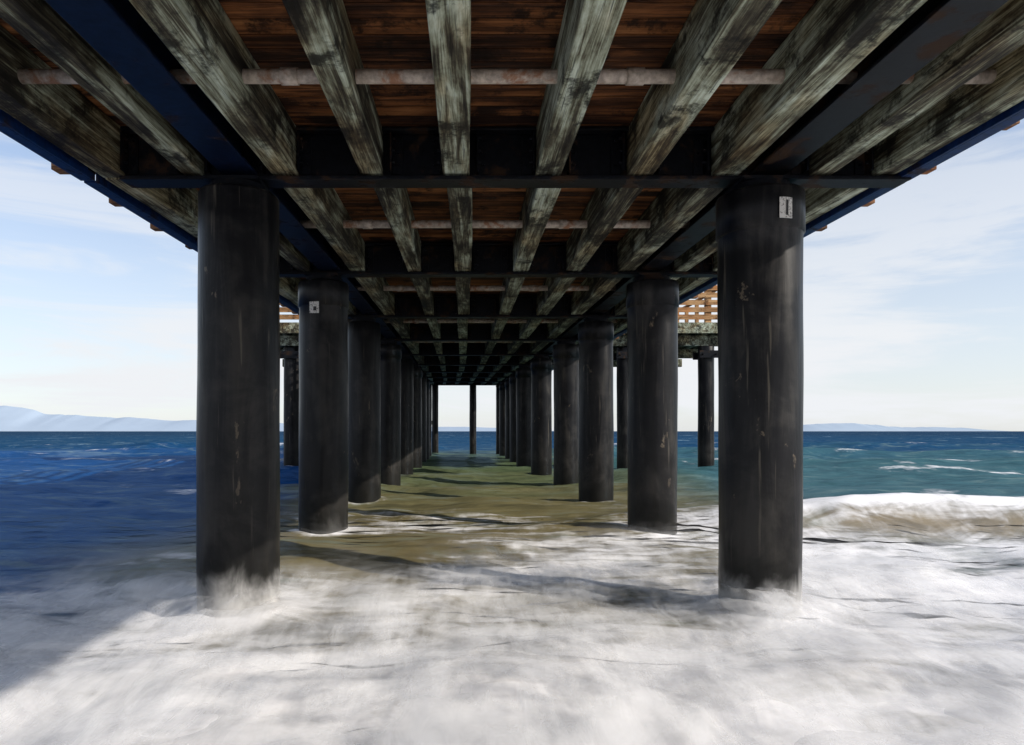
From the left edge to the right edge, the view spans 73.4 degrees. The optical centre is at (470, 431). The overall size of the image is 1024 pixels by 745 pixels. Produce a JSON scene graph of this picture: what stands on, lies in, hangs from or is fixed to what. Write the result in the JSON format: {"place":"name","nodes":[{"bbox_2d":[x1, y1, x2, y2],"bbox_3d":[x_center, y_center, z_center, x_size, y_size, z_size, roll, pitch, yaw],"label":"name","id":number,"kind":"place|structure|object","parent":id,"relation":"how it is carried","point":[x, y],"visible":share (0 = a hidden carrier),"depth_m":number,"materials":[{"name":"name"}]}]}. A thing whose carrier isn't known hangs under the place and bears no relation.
{"place":"outdoors","nodes":[
{"label":"outdoors","id":0,"kind":"place"},
{"bbox_2d":[0,406,495,430],"bbox_3d":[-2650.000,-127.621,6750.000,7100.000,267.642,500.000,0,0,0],"label":"mountain range","id":1,"kind":"structure","parent":0,"point":[17,419],"depth_m":6733.15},
{"bbox_2d":[0,431,1023,744],"bbox_3d":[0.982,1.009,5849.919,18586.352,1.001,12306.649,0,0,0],"label":"sea water","id":2,"kind":"structure","parent":0,"point":[94,525],"depth_m":5.51,"materials":[{"name":"liquid"}]},
{"bbox_2d":[196,183,279,617],"bbox_3d":[-1.761,1.212,5.200,0.607,5.977,0.607,0,0,0],"label":"pile","id":3,"kind":"object","parent":2,"relation":"in","point":[238,457],"visible":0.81,"depth_m":4.94,"materials":[{"name":"paint"}]},
{"bbox_2d":[203,175,271,192],"bbox_3d":[-1.760,-1.826,5.200,0.420,0.095,0.420,0,0,0],"label":"pile bearing","id":4,"kind":"object","parent":3,"relation":"on","point":[254,180],"visible":0.27,"depth_m":5.01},
{"bbox_2d":[280,304,298,465],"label":"fishing platform","id":5,"kind":"structure","parent":2,"relation":"in","point":[289,344],"depth_m":20.97,"materials":[{"name":"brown wood"}]},
{"bbox_2d":[298,278,348,533],"bbox_3d":[-1.838,1.181,8.548,0.624,6.037,0.634,0,0,0],"label":"pile","id":6,"kind":"object","parent":2,"relation":"in","point":[323,431],"visible":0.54,"depth_m":8.29,"materials":[{"name":"paint"}]},
{"bbox_2d":[310,301,318,312],"bbox_3d":[-1.885,-1.490,8.238,0.118,0.140,0.021,0,0,0],"label":"number tag","id":7,"kind":"object","parent":6,"relation":"attached to","point":[314,303],"visible":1,"depth_m":8.23,"materials":[{"name":"white paint"}]},
{"bbox_2d":[348,321,380,502],"bbox_3d":[-1.895,1.149,12.100,0.603,6.101,0.604,0,0,0],"label":"pile","id":8,"kind":"object","parent":2,"relation":"in","point":[364,396],"visible":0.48,"depth_m":11.84,"materials":[{"name":"paint"}]},
{"bbox_2d":[380,344,401,485],"bbox_3d":[-1.906,1.117,15.700,0.625,6.166,0.617,0,0,0],"label":"pile","id":9,"kind":"object","parent":2,"relation":"in","point":[390,378],"visible":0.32,"depth_m":15.43,"materials":[{"name":"paint"}]},
{"bbox_2d":[401,358,412,474],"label":"pile","id":10,"kind":"object","parent":2,"relation":"in","point":[406,416],"visible":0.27,"depth_m":19.05,"materials":[{"name":"paint"}]},
{"bbox_2d":[413,368,421,467],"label":"pile","id":11,"kind":"object","parent":2,"relation":"in","point":[417,417],"visible":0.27,"depth_m":22.65,"materials":[{"name":"paint"}]},
{"bbox_2d":[422,375,426,461],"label":"pile","id":12,"kind":"object","parent":2,"relation":"in","point":[424,420],"visible":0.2,"depth_m":26.21,"materials":[{"name":"paint"}]},
{"bbox_2d":[426,380,429,458],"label":"pile","id":13,"kind":"object","parent":2,"relation":"in","point":[428,418],"visible":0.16,"depth_m":29.64,"materials":[{"name":"paint"}]},
{"bbox_2d":[430,384,431,455],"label":"pile","id":14,"kind":"object","parent":2,"relation":"in","point":[430,419],"visible":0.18,"depth_m":33.09,"materials":[{"name":"paint"}]},
{"bbox_2d":[432,385,438,452],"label":"pile","id":15,"kind":"object","parent":2,"relation":"in","point":[435,418],"visible":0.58,"depth_m":36.15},
{"bbox_2d":[469,385,475,453],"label":"pile","id":16,"kind":"object","parent":2,"relation":"in","point":[472,424],"visible":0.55,"depth_m":36.14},
{"bbox_2d":[496,387,498,453],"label":"pile","id":17,"kind":"object","parent":2,"relation":"in","point":[497,420],"visible":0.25,"depth_m":36.34,"materials":[{"name":"paint"}]},
{"bbox_2d":[499,384,504,455],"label":"pile","id":18,"kind":"object","parent":2,"relation":"in","point":[501,419],"visible":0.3,"depth_m":32.96,"materials":[{"name":"paint"}]},
{"bbox_2d":[505,380,509,458],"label":"pile","id":19,"kind":"object","parent":2,"relation":"in","point":[507,421],"visible":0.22,"depth_m":29.59,"materials":[{"name":"paint"}]},
{"bbox_2d":[0,560,1023,744],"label":"sea spray","id":20,"kind":"object","parent":2,"relation":"on","point":[451,719],"visible":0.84,"depth_m":3.56,"materials":[{"name":"liquid"}]},
{"bbox_2d":[509,375,515,461],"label":"pile","id":21,"kind":"object","parent":2,"relation":"in","point":[512,381],"visible":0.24,"depth_m":26.16,"materials":[{"name":"paint"}]},
{"bbox_2d":[516,368,530,465],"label":"pile","id":22,"kind":"object","parent":2,"relation":"in","point":[523,416],"visible":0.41,"depth_m":22.63,"materials":[{"name":"paint"}]},
{"bbox_2d":[531,358,551,474],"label":"pile","id":23,"kind":"object","parent":2,"relation":"in","point":[541,416],"visible":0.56,"depth_m":19.05,"materials":[{"name":"paint"}]},
{"bbox_2d":[553,344,578,484],"bbox_3d":[2.179,1.117,15.701,0.616,6.166,0.606,0,0,0],"label":"pile","id":24,"kind":"object","parent":2,"relation":"in","point":[566,404],"visible":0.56,"depth_m":15.44,"materials":[{"name":"paint"}]},
{"bbox_2d":[557,340,575,343],"bbox_3d":[2.183,-2.015,15.700,0.420,0.095,0.420,0,0,0],"label":"pile bearing","id":25,"kind":"object","parent":24,"relation":"on","point":[566,341],"visible":0.69,"depth_m":15.51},
{"bbox_2d":[578,321,613,501],"bbox_3d":[2.204,1.149,12.099,0.624,6.101,0.638,0,0,0],"label":"pile","id":26,"kind":"object","parent":2,"relation":"in","point":[596,448],"visible":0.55,"depth_m":11.84,"materials":[{"name":"paint"}]},
{"bbox_2d":[626,279,678,534],"bbox_3d":[2.264,1.181,8.553,0.642,6.037,0.629,0,0,0],"label":"pile","id":27,"kind":"object","parent":2,"relation":"in","point":[652,306],"visible":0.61,"depth_m":8.29,"materials":[{"name":"paint"}]},
{"bbox_2d":[633,273,672,280],"bbox_3d":[2.261,-1.887,8.550,0.420,0.095,0.420,0,0,0],"label":"pile bearing","id":28,"kind":"object","parent":27,"relation":"on","point":[640,276],"visible":0.4,"depth_m":8.36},
{"bbox_2d":[613,285,717,468],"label":"fishing platform","id":29,"kind":"structure","parent":2,"relation":"in","point":[697,340],"depth_m":20.85,"materials":[{"name":"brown wood"}]},
{"bbox_2d":[715,183,805,620],"bbox_3d":[2.191,1.212,5.203,0.627,5.977,0.620,0,0,0],"label":"pile","id":30,"kind":"object","parent":2,"relation":"in","point":[759,240],"visible":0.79,"depth_m":4.95,"materials":[{"name":"paint"}]},
{"bbox_2d":[119,127,911,187],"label":"cross beam","id":31,"kind":"structure","parent":30,"relation":"on","point":[330,158],"depth_m":5.19,"materials":[{"name":"paint"}]},
{"bbox_2d":[0,25,124,177],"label":"stringer","id":32,"kind":"object","parent":31,"relation":"on","point":[72,121],"visible":0.78,"depth_m":4.37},
{"bbox_2d":[105,134,198,238],"bbox_3d":[-2.701,-2.128,6.875,0.188,0.420,3.322,0,0,0],"label":"stringer","id":33,"kind":"object","parent":31,"relation":"on","point":[178,207],"visible":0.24,"depth_m":6.07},
{"bbox_2d":[279,231,310,271],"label":"stringer","id":34,"kind":"object","parent":31,"relation":"on","point":[293,255],"visible":0.24,"depth_m":7.75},
{"bbox_2d":[269,188,340,270],"bbox_3d":[-1.744,-2.130,6.875,0.268,0.404,3.310,0,0,0],"label":"steel girder","id":35,"kind":"object","parent":31,"relation":"on","point":[312,246],"visible":0.46,"depth_m":7.01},
{"bbox_2d":[284,188,364,270],"bbox_3d":[-1.400,-2.133,6.875,0.209,0.409,3.322,0,0,0],"label":"stringer","id":36,"kind":"object","parent":31,"relation":"on","point":[325,211],"visible":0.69,"depth_m":6.64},
{"bbox_2d":[374,188,421,271],"bbox_3d":[-0.694,-2.127,6.875,0.175,0.421,3.322,0,0,0],"label":"stringer","id":37,"kind":"object","parent":31,"relation":"on","point":[395,203],"visible":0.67,"depth_m":6.56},
{"bbox_2d":[447,188,471,271],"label":"stringer","id":38,"kind":"object","parent":31,"relation":"on","point":[460,203],"visible":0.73,"depth_m":6.49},
{"bbox_2d":[513,188,560,271],"bbox_3d":[0.620,-2.130,6.875,0.200,0.416,3.322,0,0,0],"label":"stringer","id":39,"kind":"object","parent":31,"relation":"on","point":[537,208],"visible":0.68,"depth_m":6.59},
{"bbox_2d":[566,188,643,271],"bbox_3d":[1.278,-2.131,6.875,0.201,0.412,3.322,0,0,0],"label":"stringer","id":40,"kind":"object","parent":31,"relation":"on","point":[605,210],"visible":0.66,"depth_m":6.65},
{"bbox_2d":[617,188,724,271],"bbox_3d":[1.920,-2.131,6.875,0.206,0.413,3.322,0,0,0],"label":"stringer","id":41,"kind":"object","parent":31,"relation":"on","point":[668,213],"visible":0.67,"depth_m":6.68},
{"bbox_2d":[639,188,728,270],"bbox_3d":[2.226,-2.130,6.875,0.268,0.404,3.310,0,0,0],"label":"steel girder","id":42,"kind":"object","parent":31,"relation":"on","point":[678,243],"visible":0.27,"depth_m":7.05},
{"bbox_2d":[300,219,689,228],"bbox_3d":[0.147,-2.109,6.980,6.200,0.095,0.095,0,0,0],"label":"utility pipe","id":43,"kind":"object","parent":42,"relation":"attached to","point":[372,223],"visible":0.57,"depth_m":6.94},
{"bbox_2d":[279,242,716,277],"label":"cross beam","id":44,"kind":"structure","parent":42,"relation":"on","point":[384,259],"depth_m":8.54,"materials":[{"name":"paint"}]},
{"bbox_2d":[279,278,300,305],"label":"stringer","id":45,"kind":"object","parent":44,"relation":"on","point":[288,291],"visible":0.15,"depth_m":10.15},
{"bbox_2d":[348,301,355,314],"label":"stringer","id":46,"kind":"object","parent":44,"relation":"on","point":[352,309],"visible":0.1,"depth_m":11.81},
{"bbox_2d":[342,278,377,314],"bbox_3d":[-1.761,-2.192,10.325,0.260,0.407,3.512,0,0,0],"label":"steel girder","id":47,"kind":"object","parent":44,"relation":"on","point":[360,301],"visible":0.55,"depth_m":10.71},
{"bbox_2d":[356,278,394,314],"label":"stringer","id":48,"kind":"object","parent":44,"relation":"on","point":[382,299],"visible":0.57,"depth_m":10.38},
{"bbox_2d":[411,278,433,314],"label":"stringer","id":49,"kind":"object","parent":44,"relation":"on","point":[424,292],"visible":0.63,"depth_m":10.20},
{"bbox_2d":[456,278,470,314],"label":"stringer","id":50,"kind":"object","parent":44,"relation":"on","point":[463,293],"visible":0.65,"depth_m":10.18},
{"bbox_2d":[499,278,524,314],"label":"stringer","id":51,"kind":"object","parent":44,"relation":"on","point":[508,296],"visible":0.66,"depth_m":10.32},
{"bbox_2d":[536,278,575,314],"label":"stringer","id":52,"kind":"object","parent":44,"relation":"on","point":[547,301],"visible":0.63,"depth_m":10.32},
{"bbox_2d":[571,278,621,314],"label":"stringer","id":53,"kind":"object","parent":44,"relation":"on","point":[582,302],"visible":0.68,"depth_m":10.45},
{"bbox_2d":[588,278,633,314],"bbox_3d":[2.209,-2.192,10.325,0.260,0.407,3.512,0,0,0],"label":"steel girder","id":54,"kind":"object","parent":44,"relation":"on","point":[606,302],"visible":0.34,"depth_m":10.70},
{"bbox_2d":[295,285,615,290],"bbox_3d":[0.130,-2.170,10.400,6.201,0.095,0.095,0,0,0],"label":"utility pipe","id":55,"kind":"object","parent":54,"relation":"attached to","point":[477,288],"visible":0.54,"depth_m":10.37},
{"bbox_2d":[348,295,626,318],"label":"cross beam","id":56,"kind":"structure","parent":54,"relation":"on","point":[409,306],"depth_m":12.09,"materials":[{"name":"paint"}]},
{"bbox_2d":[376,319,396,338],"bbox_3d":[-1.796,-2.256,13.900,0.260,0.408,3.563,0,0,-1],"label":"steel girder","id":57,"kind":"object","parent":56,"relation":"on","point":[386,331],"visible":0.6,"depth_m":14.56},
{"bbox_2d":[381,323,577,340],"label":"cross beam","id":58,"kind":"structure","parent":57,"relation":"on","point":[478,332],"depth_m":15.69,"materials":[{"name":"paint"}]},
{"bbox_2d":[404,341,418,353],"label":"stringer","id":59,"kind":"object","parent":58,"relation":"on","point":[413,346],"visible":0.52,"depth_m":17.65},
{"bbox_2d":[433,341,441,353],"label":"stringer","id":60,"kind":"object","parent":58,"relation":"on","point":[438,346],"visible":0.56,"depth_m":17.52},
{"bbox_2d":[459,341,466,353],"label":"stringer","id":61,"kind":"object","parent":58,"relation":"on","point":[462,347],"visible":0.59,"depth_m":17.51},
{"bbox_2d":[485,341,496,353],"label":"stringer","id":62,"kind":"object","parent":58,"relation":"on","point":[489,346],"visible":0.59,"depth_m":17.55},
{"bbox_2d":[507,341,523,353],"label":"stringer","id":63,"kind":"object","parent":58,"relation":"on","point":[513,347],"visible":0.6,"depth_m":17.84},
{"bbox_2d":[51,121,1019,338],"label":"plank ends","id":64,"kind":"object","parent":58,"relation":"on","point":[58,170],"visible":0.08,"depth_m":5.80,"materials":[{"name":"brown wood"}]},
{"bbox_2d":[529,341,550,353],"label":"stringer","id":65,"kind":"object","parent":58,"relation":"on","point":[536,347],"visible":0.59,"depth_m":17.76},
{"bbox_2d":[541,341,556,353],"bbox_3d":[2.122,-2.321,17.500,0.260,0.408,3.565,0,0,-1],"label":"steel girder","id":66,"kind":"object","parent":58,"relation":"on","point":[548,348],"visible":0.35,"depth_m":18.39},
{"bbox_2d":[388,319,409,338],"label":"stringer","id":67,"kind":"object","parent":56,"relation":"on","point":[402,329],"visible":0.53,"depth_m":14.13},
{"bbox_2d":[427,319,440,338],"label":"stringer","id":68,"kind":"object","parent":56,"relation":"on","point":[434,326],"visible":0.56,"depth_m":14.09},
{"bbox_2d":[457,319,467,338],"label":"stringer","id":69,"kind":"object","parent":56,"relation":"on","point":[462,327],"visible":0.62,"depth_m":13.88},
{"bbox_2d":[491,319,507,338],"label":"stringer","id":70,"kind":"object","parent":56,"relation":"on","point":[497,326],"visible":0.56,"depth_m":13.98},
{"bbox_2d":[519,319,542,338],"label":"stringer","id":71,"kind":"object","parent":56,"relation":"on","point":[528,328],"visible":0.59,"depth_m":14.18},
{"bbox_2d":[547,319,577,338],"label":"stringer","id":72,"kind":"object","parent":56,"relation":"on","point":[555,330],"visible":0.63,"depth_m":14.21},
{"bbox_3d":[-0.145,-3.063,14.998,6.711,1.864,42.996,0,0,0],"label":"deck","id":73,"kind":"object","parent":72,"relation":"on","visible":0},
{"bbox_2d":[0,109,298,314],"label":"edge channel","id":74,"kind":"object","parent":73,"relation":"attached to","point":[11,127],"visible":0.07,"depth_m":5.17,"materials":[{"name":"blue paint"}]},
{"bbox_2d":[400,341,553,342],"bbox_3d":[0.044,-2.298,17.500,6.201,0.095,0.095,0,0,0],"label":"utility pipe","id":75,"kind":"object","parent":73,"relation":"attached to","point":[472,342],"visible":0.33,"depth_m":17.47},
{"bbox_3d":[0.330,-2.010,1.700,5.900,0.396,0.200,0,0,0],"label":"cross beam","id":76,"kind":"object","parent":73,"relation":"attached to","visible":0},
{"bbox_2d":[0,0,203,175],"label":"stringer","id":77,"kind":"object","parent":76,"relation":"on","point":[45,28],"visible":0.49,"depth_m":3.74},
{"bbox_2d":[45,0,257,174],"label":"steel girder","id":78,"kind":"object","parent":76,"relation":"on","point":[122,39],"visible":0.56,"depth_m":3.73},
{"bbox_2d":[17,67,996,85],"bbox_3d":[0.150,-2.055,3.970,6.200,0.095,0.095,0,0,0],"label":"utility pipe","id":79,"kind":"object","parent":78,"relation":"attached to","point":[297,76],"visible":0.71,"depth_m":3.94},
{"bbox_2d":[129,0,298,175],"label":"stringer","id":80,"kind":"object","parent":76,"relation":"on","point":[203,42],"visible":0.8,"depth_m":3.78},
{"bbox_2d":[282,0,382,175],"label":"stringer","id":81,"kind":"object","parent":76,"relation":"on","point":[323,30],"visible":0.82,"depth_m":3.75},
{"bbox_2d":[425,0,470,175],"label":"stringer","id":82,"kind":"object","parent":76,"relation":"on","point":[449,24],"visible":0.92,"depth_m":3.67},
{"bbox_2d":[535,0,626,175],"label":"stringer","id":83,"kind":"object","parent":76,"relation":"on","point":[588,28],"visible":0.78,"depth_m":3.73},
{"bbox_2d":[627,0,781,175],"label":"stringer","id":84,"kind":"object","parent":76,"relation":"on","point":[713,40],"visible":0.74,"depth_m":3.76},
{"bbox_2d":[0,0,816,294],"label":"deck planks","id":85,"kind":"object","parent":84,"relation":"on","point":[505,34],"visible":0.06,"depth_m":4.24,"materials":[{"name":"wood"}]},
{"bbox_2d":[711,0,926,175],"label":"stringer","id":86,"kind":"object","parent":76,"relation":"on","point":[824,48],"visible":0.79,"depth_m":3.78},
{"bbox_2d":[749,0,1008,174],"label":"steel girder","id":87,"kind":"object","parent":76,"relation":"on","point":[925,33],"visible":0.52,"depth_m":3.70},
{"bbox_2d":[809,0,1023,175],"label":"stringer","id":88,"kind":"object","parent":76,"relation":"on","point":[997,35],"visible":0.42,"depth_m":3.85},
{"bbox_2d":[871,44,1023,175],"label":"stringer","id":89,"kind":"object","parent":76,"relation":"on","point":[957,113],"visible":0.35,"depth_m":4.33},
{"bbox_2d":[559,319,583,338],"bbox_3d":[2.174,-2.256,13.900,0.260,0.408,3.563,0,0,-1],"label":"steel girder","id":90,"kind":"object","parent":56,"relation":"on","point":[571,331],"visible":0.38,"depth_m":14.56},
{"bbox_2d":[348,319,616,322],"bbox_3d":[0.096,-2.233,13.900,6.201,0.095,0.095,0,0,0],"label":"utility pipe","id":91,"kind":"object","parent":90,"relation":"attached to","point":[476,320],"visible":0.48,"depth_m":13.86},
{"bbox_2d":[614,319,626,333],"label":"stringer","id":92,"kind":"object","parent":56,"relation":"on","point":[620,325],"visible":0.07,"depth_m":13.77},
{"bbox_2d":[615,278,678,314],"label":"stringer","id":93,"kind":"object","parent":44,"relation":"on","point":[620,307],"visible":0.21,"depth_m":11.62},
{"bbox_2d":[676,278,710,296],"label":"stringer","id":94,"kind":"object","parent":44,"relation":"on","point":[686,285],"visible":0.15,"depth_m":9.51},
{"bbox_2d":[673,188,807,271],"bbox_3d":[2.595,-2.128,6.875,0.171,0.419,3.322,0,0,0],"label":"stringer","id":95,"kind":"object","parent":31,"relation":"on","point":[699,251],"visible":0.23,"depth_m":7.70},
{"bbox_2d":[712,188,867,271],"bbox_3d":[3.078,-2.131,6.875,0.173,0.414,3.322,0,0,0],"label":"stringer","id":96,"kind":"object","parent":31,"relation":"on","point":[820,201],"visible":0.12,"depth_m":5.89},
{"bbox_2d":[724,175,797,193],"bbox_3d":[2.190,-1.826,5.200,0.420,0.095,0.420,0,0,0],"label":"pile bearing","id":97,"kind":"object","parent":30,"relation":"on","point":[744,181],"visible":0.27,"depth_m":5.01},
{"bbox_2d":[780,197,791,217],"bbox_3d":[2.246,-1.595,4.885,0.100,0.150,0.004,0,0,-10],"label":"number tag","id":98,"kind":"object","parent":30,"relation":"attached to","point":[783,207],"visible":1,"depth_m":4.88,"materials":[{"name":"white paint"}]},
{"bbox_2d":[0,118,1023,430],"label":"sky","id":99,"kind":"structure","parent":0,"point":[913,298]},
{"bbox_2d":[803,423,998,430],"bbox_3d":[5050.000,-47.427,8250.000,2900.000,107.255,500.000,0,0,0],"label":"mountain range","id":100,"kind":"structure","parent":0,"point":[839,427],"depth_m":8210.91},
{"bbox_3d":[-2.217,-2.573,31.500,0.380,0.404,3.360,0,0,0],"label":"steel girder","id":101,"kind":"object","parent":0,"visible":0},
{"bbox_2d":[424,373,511,377],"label":"cross beam","id":102,"kind":"structure","parent":101,"relation":"on","point":[466,375],"depth_m":29.79,"materials":[{"name":"paint"}]},
{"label":"steel girder","id":103,"kind":"object","parent":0,"visible":0},
{"bbox_2d":[428,378,505,381],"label":"cross beam","id":104,"kind":"structure","parent":103,"relation":"attached to","point":[464,380],"depth_m":33.19,"materials":[{"name":"paint"}]},
{"bbox_2d":[434,382,499,384],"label":"cross beam","id":105,"kind":"structure","parent":103,"relation":"on","point":[460,383],"depth_m":36.49,"materials":[{"name":"paint"}]},
{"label":"steel girder","id":106,"kind":"object","parent":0,"visible":0},
{"bbox_2d":[401,343,552,355],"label":"cross beam","id":107,"kind":"structure","parent":106,"relation":"on","point":[475,349],"depth_m":19.29,"materials":[{"name":"paint"}]},
{"bbox_2d":[414,356,423,363],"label":"stringer","id":108,"kind":"object","parent":107,"relation":"on","point":[419,359],"visible":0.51,"depth_m":21.47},
{"bbox_2d":[460,356,466,363],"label":"stringer","id":109,"kind":"object","parent":107,"relation":"on","point":[462,359],"visible":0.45,"depth_m":21.02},
{"bbox_2d":[408,343,552,352],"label":"brackets","id":110,"kind":"object","parent":107,"relation":"attached to","point":[469,348],"visible":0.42,"depth_m":19.27,"materials":[{"name":"paint"}]},
{"bbox_2d":[480,356,489,363],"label":"stringer","id":111,"kind":"object","parent":107,"relation":"on","point":[483,359],"visible":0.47,"depth_m":21.49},
{"bbox_2d":[499,356,511,363],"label":"stringer","id":112,"kind":"object","parent":107,"relation":"on","point":[503,359],"visible":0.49,"depth_m":21.45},
{"bbox_2d":[519,356,533,363],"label":"stringer","id":113,"kind":"object","parent":107,"relation":"on","point":[524,359],"visible":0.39,"depth_m":21.58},
{"bbox_2d":[413,356,552,365],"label":"cross beam","id":114,"kind":"structure","parent":106,"relation":"on","point":[432,360],"depth_m":22.89,"materials":[{"name":"paint"}]},
{"bbox_2d":[416,356,552,363],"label":"brackets","id":115,"kind":"object","parent":114,"relation":"attached to","point":[477,360],"visible":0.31,"depth_m":22.87,"materials":[{"name":"paint"}]},
{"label":"steel girder","id":116,"kind":"object","parent":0,"visible":0},
{"bbox_2d":[419,366,515,372],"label":"cross beam","id":117,"kind":"structure","parent":116,"relation":"on","point":[467,369],"depth_m":26.39,"materials":[{"name":"paint"}]},
{"bbox_3d":[0.330,-1.884,-5.300,5.900,0.396,0.200,0,0,0],"label":"cross beam","id":118,"kind":"object","parent":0,"visible":0},
{"bbox_2d":[552,100,1023,369],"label":"edge channel","id":119,"kind":"object","parent":118,"relation":"on","point":[996,124],"visible":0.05,"depth_m":4.91,"materials":[{"name":"blue paint"}]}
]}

